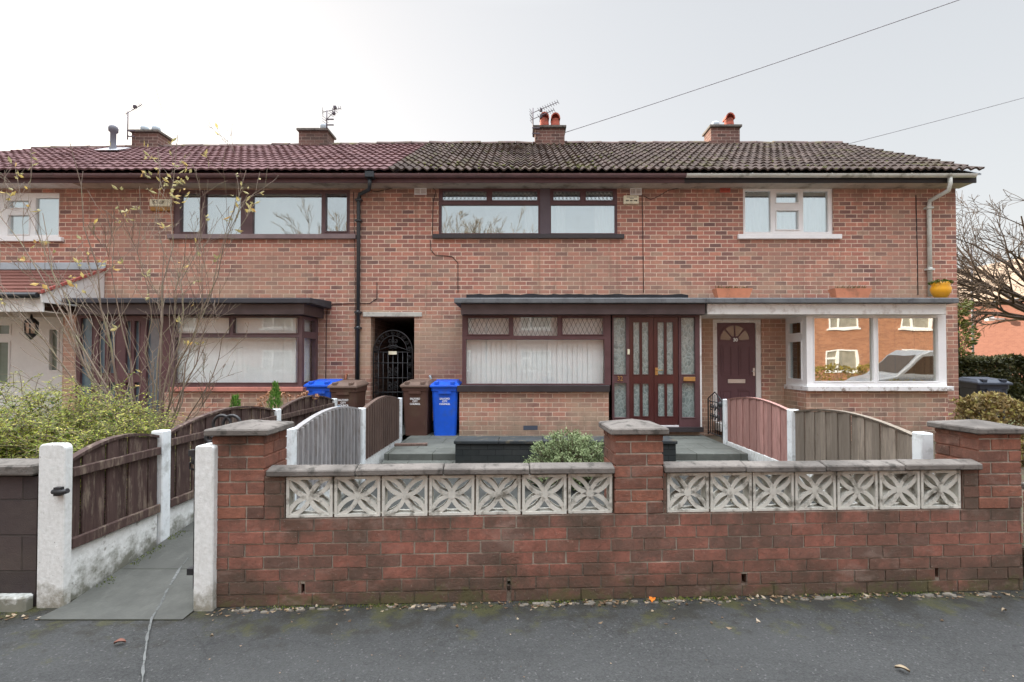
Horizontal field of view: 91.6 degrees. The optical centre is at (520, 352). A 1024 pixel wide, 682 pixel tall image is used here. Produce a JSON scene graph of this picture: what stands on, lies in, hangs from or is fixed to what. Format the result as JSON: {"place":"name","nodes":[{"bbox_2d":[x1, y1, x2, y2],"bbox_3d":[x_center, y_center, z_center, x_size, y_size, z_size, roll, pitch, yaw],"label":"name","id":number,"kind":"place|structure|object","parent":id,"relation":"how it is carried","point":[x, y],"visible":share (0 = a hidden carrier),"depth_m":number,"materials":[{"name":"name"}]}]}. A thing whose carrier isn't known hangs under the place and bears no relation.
{"place":"outdoors","nodes":[
{"label":"outdoors","id":0,"kind":"place"},
{"bbox_2d":[35,415,404,620],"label":"garden path","id":1,"kind":"structure","parent":0,"point":[135,591],"depth_m":3.28,"materials":[{"name":"grey concrete"}]},
{"bbox_2d":[286,396,401,510],"bbox_3d":[-1.950,1.147,6.066,0.100,1.117,3.870,0,-1,0],"label":"garden fence","id":2,"kind":"object","parent":1,"relation":"on","point":[370,432],"visible":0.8,"depth_m":5.49,"materials":[{"name":"wood"}]},
{"bbox_2d":[327,380,368,407],"bbox_3d":[-2.876,0.938,8.355,0.488,0.936,0.627,0,-1,2],"label":"wheelie bin","id":3,"kind":"object","parent":1,"relation":"on","point":[351,393],"visible":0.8,"depth_m":8.10,"materials":[{"name":"brown plastic"}]},
{"bbox_2d":[0,576,1023,681],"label":"pavement","id":4,"kind":"structure","parent":0,"point":[970,637],"depth_m":2.73,"materials":[{"name":"grey asphalt"}]},
{"bbox_2d":[0,458,38,611],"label":"block wall","id":5,"kind":"structure","parent":4,"relation":"on","point":[19,483],"depth_m":3.15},
{"bbox_2d":[37,443,72,607],"bbox_3d":[-2.931,1.117,3.138,0.222,1.075,0.106,0,-1,0],"label":"gate post","id":6,"kind":"object","parent":4,"relation":"on","point":[54,527],"visible":0.86,"depth_m":3.13,"materials":[{"name":"white concrete"}]},
{"bbox_2d":[113,638,125,643],"bbox_3d":[-2.187,1.579,2.716,0.055,0.022,0.030,0,-1,-17],"label":"fallen leaf","id":7,"kind":"object","parent":4,"relation":"on","point":[121,640],"visible":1,"depth_m":2.72,"materials":[{"name":"brown plant"}]},
{"bbox_2d":[141,557,188,681],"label":"paint trail","id":8,"kind":"object","parent":4,"relation":"on","point":[147,634],"visible":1,"depth_m":2.89,"materials":[{"name":"white paint"}]},
{"bbox_2d":[193,443,217,610],"bbox_3d":[-1.970,1.119,3.156,0.120,1.071,0.130,0,-1,0],"label":"gate post","id":9,"kind":"object","parent":4,"relation":"on","point":[205,520],"visible":0.68,"depth_m":3.09,"materials":[{"name":"white concrete"}]},
{"bbox_2d":[187,414,241,587],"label":"garden gate","id":10,"kind":"structure","parent":9,"relation":"attached to","point":[191,453],"depth_m":3.20,"materials":[{"name":"black metal"}]},
{"bbox_2d":[0,531,951,613],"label":"wall moss","id":11,"kind":"object","parent":4,"relation":"on","point":[835,595],"depth_m":3.24,"materials":[{"name":"green plant"}]},
{"bbox_2d":[0,590,1023,679],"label":"leaf litter","id":12,"kind":"object","parent":4,"relation":"on","point":[600,603],"visible":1,"depth_m":3.17,"materials":[{"name":"brown plant"}]},
{"bbox_2d":[234,592,991,613],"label":"mortar crumbs","id":13,"kind":"object","parent":4,"relation":"on","point":[592,602],"visible":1,"depth_m":3.18,"materials":[{"name":"grey concrete"}]},
{"bbox_2d":[204,419,1023,606],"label":"garden wall","id":14,"kind":"structure","parent":4,"relation":"on","point":[643,532],"depth_m":3.25,"materials":[{"name":"brick"}]},
{"bbox_2d":[895,664,909,672],"bbox_3d":[1.902,1.575,2.480,0.060,0.022,0.025,-1,-1,40],"label":"fallen leaf","id":15,"kind":"object","parent":4,"relation":"on","point":[902,667],"visible":1,"depth_m":2.48,"materials":[{"name":"beige plant"}]},
{"bbox_2d":[1021,482,1023,534],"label":"wall","id":16,"kind":"structure","parent":4,"relation":"on","point":[1022,484],"depth_m":3.58,"materials":[{"name":"brick"}]},
{"bbox_2d":[0,0,1023,305],"label":"sky","id":17,"kind":"structure","parent":0,"point":[262,71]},
{"bbox_2d":[380,430,748,463],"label":"patio","id":18,"kind":"structure","parent":0,"point":[441,449],"depth_m":6.93,"materials":[{"name":"grey concrete"}]},
{"bbox_2d":[394,443,427,445],"bbox_3d":[-1.627,1.370,7.397,0.480,0.035,0.070,0,-1,-7],"label":"loose plank","id":19,"kind":"object","parent":18,"relation":"on","point":[410,444],"visible":1,"depth_m":7.37,"materials":[{"name":"brown wood"}]},
{"bbox_2d":[400,379,433,435],"bbox_3d":[-1.761,0.943,8.625,0.488,0.936,0.627,0,-1,3],"label":"wheelie bin","id":20,"kind":"object","parent":18,"relation":"on","point":[418,401],"visible":0.97,"depth_m":8.39,"materials":[{"name":"brown plastic"}]},
{"bbox_2d":[430,379,461,435],"bbox_3d":[-1.282,0.943,8.625,0.488,0.936,0.627,0,-1,-2],"label":"wheelie bin","id":21,"kind":"object","parent":18,"relation":"on","point":[445,394],"visible":0.98,"depth_m":8.38,"materials":[{"name":"blue plastic"}]},
{"bbox_2d":[363,111,705,435],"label":"terraced house","id":22,"kind":"structure","parent":18,"relation":"on","point":[537,287],"depth_m":9.10,"materials":[{"name":"brick"}]},
{"bbox_2d":[373,330,412,424],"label":"passage gate","id":23,"kind":"structure","parent":22,"relation":"attached to","point":[397,363],"depth_m":9.21,"materials":[{"name":"black metal"}]},
{"bbox_2d":[432,188,623,238],"bbox_3d":[0.143,-2.554,9.218,3.505,0.952,0.264,0,-1,0],"label":"window","id":24,"kind":"structure","parent":22,"relation":"in","point":[544,207],"depth_m":9.16,"materials":[{"name":"brown wood"}]},
{"bbox_2d":[457,315,610,391],"bbox_3d":[0.235,0.015,8.461,2.590,1.302,0.260,0,-1,0],"label":"bay window","id":25,"kind":"structure","parent":22,"relation":"in","point":[501,353],"depth_m":8.57,"materials":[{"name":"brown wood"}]},
{"bbox_2d":[529,100,558,136],"bbox_3d":[0.585,-5.682,12.153,0.695,0.762,0.240,0,-1,19],"label":"tv aerial","id":26,"kind":"object","parent":22,"relation":"attached to","point":[533,118],"visible":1,"depth_m":12.23,"materials":[{"name":"metal"}]},
{"bbox_2d":[623,195,638,204],"bbox_3d":[2.023,-2.789,9.117,0.281,0.158,0.061,0,-1,0],"label":"alarm box","id":27,"kind":"object","parent":22,"relation":"attached to","point":[630,199],"visible":1,"depth_m":9.09,"materials":[{"name":"beige plastic"}]},
{"bbox_2d":[629,317,653,421],"bbox_3d":[2.052,0.328,8.462,0.417,1.849,0.048,0,-1,0],"label":"front door","id":28,"kind":"structure","parent":22,"relation":"in","point":[641,329],"depth_m":8.45,"materials":[{"name":"red wood"}]},
{"bbox_2d":[653,317,678,426],"bbox_3d":[2.472,0.334,8.429,0.412,1.861,0.113,0,-1,0],"label":"front door","id":29,"kind":"structure","parent":22,"relation":"in","point":[666,403],"depth_m":8.45,"materials":[{"name":"red wood"}]},
{"bbox_2d":[565,0,958,132],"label":"overhead cable","id":30,"kind":"object","parent":22,"relation":"attached to","point":[770,64],"visible":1,"depth_m":10.55,"materials":[{"name":"black rubber"}]},
{"bbox_2d":[341,475,816,509],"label":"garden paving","id":31,"kind":"structure","parent":0,"point":[468,492],"depth_m":5.37,"materials":[{"name":"grey concrete"}]},
{"bbox_2d":[523,427,604,490],"bbox_3d":[0.552,1.197,5.721,1.207,0.698,0.911,0,-1,0],"label":"garden shrub","id":32,"kind":"object","parent":31,"relation":"on","point":[582,450],"visible":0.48,"depth_m":5.65,"materials":[{"name":"green plant"}]},
{"bbox_2d":[454,436,677,463],"bbox_3d":[0.593,1.368,6.742,2.941,0.400,0.420,0,-1,0],"label":"raised planter","id":33,"kind":"object","parent":31,"relation":"on","point":[492,449],"visible":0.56,"depth_m":6.56,"materials":[{"name":"black paint"}]},
{"bbox_2d":[190,435,1023,575],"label":"garden soil","id":34,"kind":"structure","parent":0,"point":[716,438],"depth_m":6.19,"materials":[{"name":"brown soil"}]},
{"bbox_2d":[0,370,190,534],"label":"evergreen bush","id":35,"kind":"object","parent":34,"relation":"on","point":[78,431],"visible":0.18,"depth_m":4.01,"materials":[{"name":"green plant"}]},
{"bbox_2d":[0,87,278,433],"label":"bare shrub","id":36,"kind":"object","parent":34,"relation":"on","point":[94,382],"visible":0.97,"depth_m":5.61,"materials":[{"name":"brown plant"}]},
{"bbox_2d":[71,395,336,599],"bbox_3d":[-2.930,1.131,5.519,0.100,1.132,4.625,0,-1,0],"label":"garden fence","id":37,"kind":"object","parent":34,"relation":"on","point":[148,476],"visible":0.69,"depth_m":3.75,"materials":[{"name":"wood"}]},
{"bbox_2d":[229,394,241,408],"bbox_3d":[-3.539,1.069,6.178,0.432,1.138,0.444,1,-1,-31],"label":"young conifer","id":38,"kind":"object","parent":34,"relation":"on","point":[235,399],"visible":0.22,"depth_m":6.18,"materials":[{"name":"green plant"}]},
{"bbox_2d":[61,123,442,443],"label":"terraced house","id":39,"kind":"structure","parent":34,"relation":"on","point":[309,257],"depth_m":9.12,"materials":[{"name":"brick"}]},
{"bbox_2d":[150,199,171,210],"bbox_3d":[-6.587,-2.693,9.114,0.392,0.217,0.062,0,-1,0],"label":"alarm box","id":40,"kind":"object","parent":39,"relation":"attached to","point":[163,205],"visible":0.64,"depth_m":9.09,"materials":[{"name":"beige plastic"}]},
{"bbox_2d":[170,316,305,391],"bbox_3d":[-4.785,0.021,8.472,2.282,1.279,0.242,0,-1,0],"label":"bay window","id":41,"kind":"structure","parent":39,"relation":"in","point":[266,355],"depth_m":8.57,"materials":[{"name":"clear glass"}]},
{"bbox_2d":[167,190,355,238],"bbox_3d":[-4.732,-2.531,9.226,3.441,0.919,0.282,0,-1,0],"label":"window","id":42,"kind":"structure","parent":39,"relation":"in","point":[279,214],"depth_m":9.35,"materials":[{"name":"clear glass"}]},
{"bbox_2d":[322,106,340,127],"bbox_3d":[-4.647,-5.788,12.240,0.431,0.554,0.338,0,-1,-15],"label":"tv aerial","id":43,"kind":"object","parent":39,"relation":"attached to","point":[333,108],"visible":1,"depth_m":12.24,"materials":[{"name":"metal"}]},
{"bbox_2d":[266,381,283,408],"bbox_3d":[-3.299,0.938,6.677,0.432,1.138,0.444,-1,-1,43],"label":"young conifer","id":44,"kind":"object","parent":34,"relation":"on","point":[276,394],"visible":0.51,"depth_m":6.66,"materials":[{"name":"green plant"}]},
{"bbox_2d":[253,388,319,406],"bbox_3d":[-3.321,1.005,7.100,1.025,1.021,0.443,0,-1,0],"label":"hydrangea","id":45,"kind":"object","parent":34,"relation":"on","point":[267,394],"visible":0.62,"depth_m":7.10,"materials":[{"name":"brown plant"}]},
{"bbox_2d":[304,379,342,397],"bbox_3d":[-3.342,0.937,8.555,0.493,0.945,0.633,0,-1,2],"label":"wheelie bin","id":46,"kind":"object","parent":34,"relation":"on","point":[318,387],"visible":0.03,"depth_m":8.28,"materials":[{"name":"blue plastic"}]},
{"bbox_2d":[636,112,984,440],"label":"terraced house","id":47,"kind":"structure","parent":34,"relation":"on","point":[791,233],"depth_m":9.12,"materials":[{"name":"brick"}]},
{"bbox_2d":[712,285,752,297],"bbox_3d":[3.642,-1.049,8.562,0.624,0.243,0.238,0,-1,0],"label":"planter trough","id":48,"kind":"object","parent":47,"relation":"on","point":[731,292],"visible":0.98,"depth_m":8.48,"materials":[{"name":"ceramic"}]},
{"bbox_2d":[717,323,755,420],"bbox_3d":[3.963,0.359,9.136,0.702,1.792,0.109,0,-1,0],"label":"front door","id":49,"kind":"structure","parent":47,"relation":"in","point":[735,341],"depth_m":9.14,"materials":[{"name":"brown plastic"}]},
{"bbox_2d":[737,189,841,238],"bbox_3d":[4.926,-2.551,9.232,1.898,0.959,0.272,0,-1,0],"label":"window","id":50,"kind":"structure","parent":47,"relation":"in","point":[776,213],"depth_m":9.33,"materials":[{"name":"white plastic"}]},
{"bbox_2d":[828,286,871,297],"bbox_3d":[5.668,-1.046,8.566,0.637,0.237,0.211,0,-1,0],"label":"planter trough","id":51,"kind":"object","parent":47,"relation":"on","point":[853,292],"visible":0.99,"depth_m":8.49,"materials":[{"name":"ceramic"}]},
{"bbox_2d":[797,315,953,390],"bbox_3d":[6.024,0.010,8.550,2.447,1.289,0.447,0,-1,0],"label":"bay window","id":52,"kind":"structure","parent":47,"relation":"in","point":[855,349],"depth_m":8.75,"materials":[{"name":"glass"}]},
{"bbox_2d":[848,98,1021,143],"bbox_3d":[13.396,-7.275,15.129,10.433,2.519,0.017,0,-1,6],"label":"overhead cable","id":53,"kind":"object","parent":47,"relation":"attached to","point":[934,121],"visible":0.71,"depth_m":15.19,"materials":[{"name":"black rubber"}]},
{"bbox_2d":[928,278,953,297],"bbox_3d":[7.189,-1.094,8.521,0.357,0.340,0.368,0,-1,0],"label":"flower pot","id":54,"kind":"object","parent":47,"relation":"on","point":[941,289],"visible":0.99,"depth_m":8.43,"materials":[{"name":"yellow ceramic"}]},
{"bbox_2d":[723,397,933,502],"bbox_3d":[3.180,1.148,5.796,0.100,1.107,3.830,0,-1,0],"label":"garden fence","id":55,"kind":"object","parent":34,"relation":"on","point":[757,429],"visible":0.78,"depth_m":5.41,"materials":[{"name":"wood"}]},
{"bbox_2d":[707,392,722,439],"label":"garden gate","id":56,"kind":"structure","parent":55,"relation":"attached to","point":[719,404],"depth_m":8.01,"materials":[{"name":"black metal"}]},
{"bbox_2d":[935,391,1023,466],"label":"beech hedge","id":57,"kind":"object","parent":34,"relation":"on","point":[974,403],"visible":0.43,"depth_m":6.41,"materials":[{"name":"green plant"}]},
{"bbox_2d":[957,257,1023,376],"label":"gable building","id":58,"kind":"structure","parent":0,"point":[1007,337],"depth_m":28.86,"materials":[{"name":"red brick"}]},
{"bbox_2d":[984,317,1004,320],"bbox_3d":[27.099,-1.889,28.437,0.998,0.230,0.300,0,-1,0],"label":"flood lamp","id":59,"kind":"object","parent":58,"relation":"attached to","point":[994,318],"visible":0.67,"depth_m":28.37,"materials":[{"name":"white plastic"}]},
{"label":"side ground","id":60,"kind":"structure","parent":0,"visible":0},
{"bbox_2d":[957,299,980,356],"bbox_3d":[13.594,0.057,15.497,1.502,3.388,1.410,0,-1,0],"label":"ivy clump","id":61,"kind":"object","parent":60,"relation":"on","point":[963,312],"visible":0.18,"depth_m":15.30,"materials":[{"name":"green plant"}]},
{"bbox_2d":[970,249,973,354],"bbox_3d":[23.636,-1.796,26.035,0.092,7.400,0.092,0,-1,-22],"label":"lamp pole","id":62,"kind":"object","parent":60,"relation":"on","point":[972,310],"depth_m":26.01,"materials":[{"name":"metal"}]},
{"bbox_2d":[958,377,1012,420],"bbox_3d":[9.049,1.035,9.756,0.569,1.090,0.731,0,-1,11],"label":"wheelie bin","id":63,"kind":"object","parent":60,"relation":"on","point":[969,385],"visible":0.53,"depth_m":9.51,"materials":[{"name":"grey plastic"}]},
{"bbox_2d":[956,189,1023,351],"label":"bare tree","id":64,"kind":"object","parent":60,"relation":"on","point":[978,287],"visible":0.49,"depth_m":16.72,"materials":[{"name":"brown plant"}]},
{"bbox_2d":[958,353,1023,412],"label":"privet hedge","id":65,"kind":"object","parent":60,"relation":"on","point":[1003,366],"visible":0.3,"depth_m":13.60,"materials":[{"name":"green plant"}]},
{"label":"ground","id":66,"kind":"structure","parent":0,"visible":0},
{"bbox_2d":[0,125,201,435],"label":"terraced house","id":67,"kind":"structure","parent":66,"relation":"on","point":[53,194],"depth_m":9.10,"materials":[{"name":"brick"}]},
{"bbox_2d":[24,314,38,339],"bbox_3d":[-8.235,-0.462,8.379,0.200,0.495,0.173,0,-1,0],"label":"wall lantern","id":68,"kind":"object","parent":67,"relation":"hanging from","point":[28,332],"depth_m":8.34,"materials":[{"name":"black metal"}]},
{"bbox_2d":[0,193,63,241],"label":"window","id":69,"kind":"structure","parent":67,"relation":"in","point":[48,203],"depth_m":9.18,"materials":[{"name":"white plastic"}]},
{"bbox_2d":[95,125,127,150],"bbox_3d":[-9.409,-4.877,11.484,0.500,0.716,0.406,0,-1,0],"label":"flue pipe","id":70,"kind":"object","parent":67,"relation":"on","point":[113,130],"visible":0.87,"depth_m":11.44,"materials":[{"name":"grey metal"}]},
{"bbox_2d":[123,102,142,139],"bbox_3d":[-9.540,-5.683,12.276,0.357,0.908,0.240,0,-1,-11],"label":"tv aerial","id":71,"kind":"object","parent":67,"relation":"attached to","point":[135,107],"visible":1,"depth_m":12.24,"materials":[{"name":"metal"}]}
]}

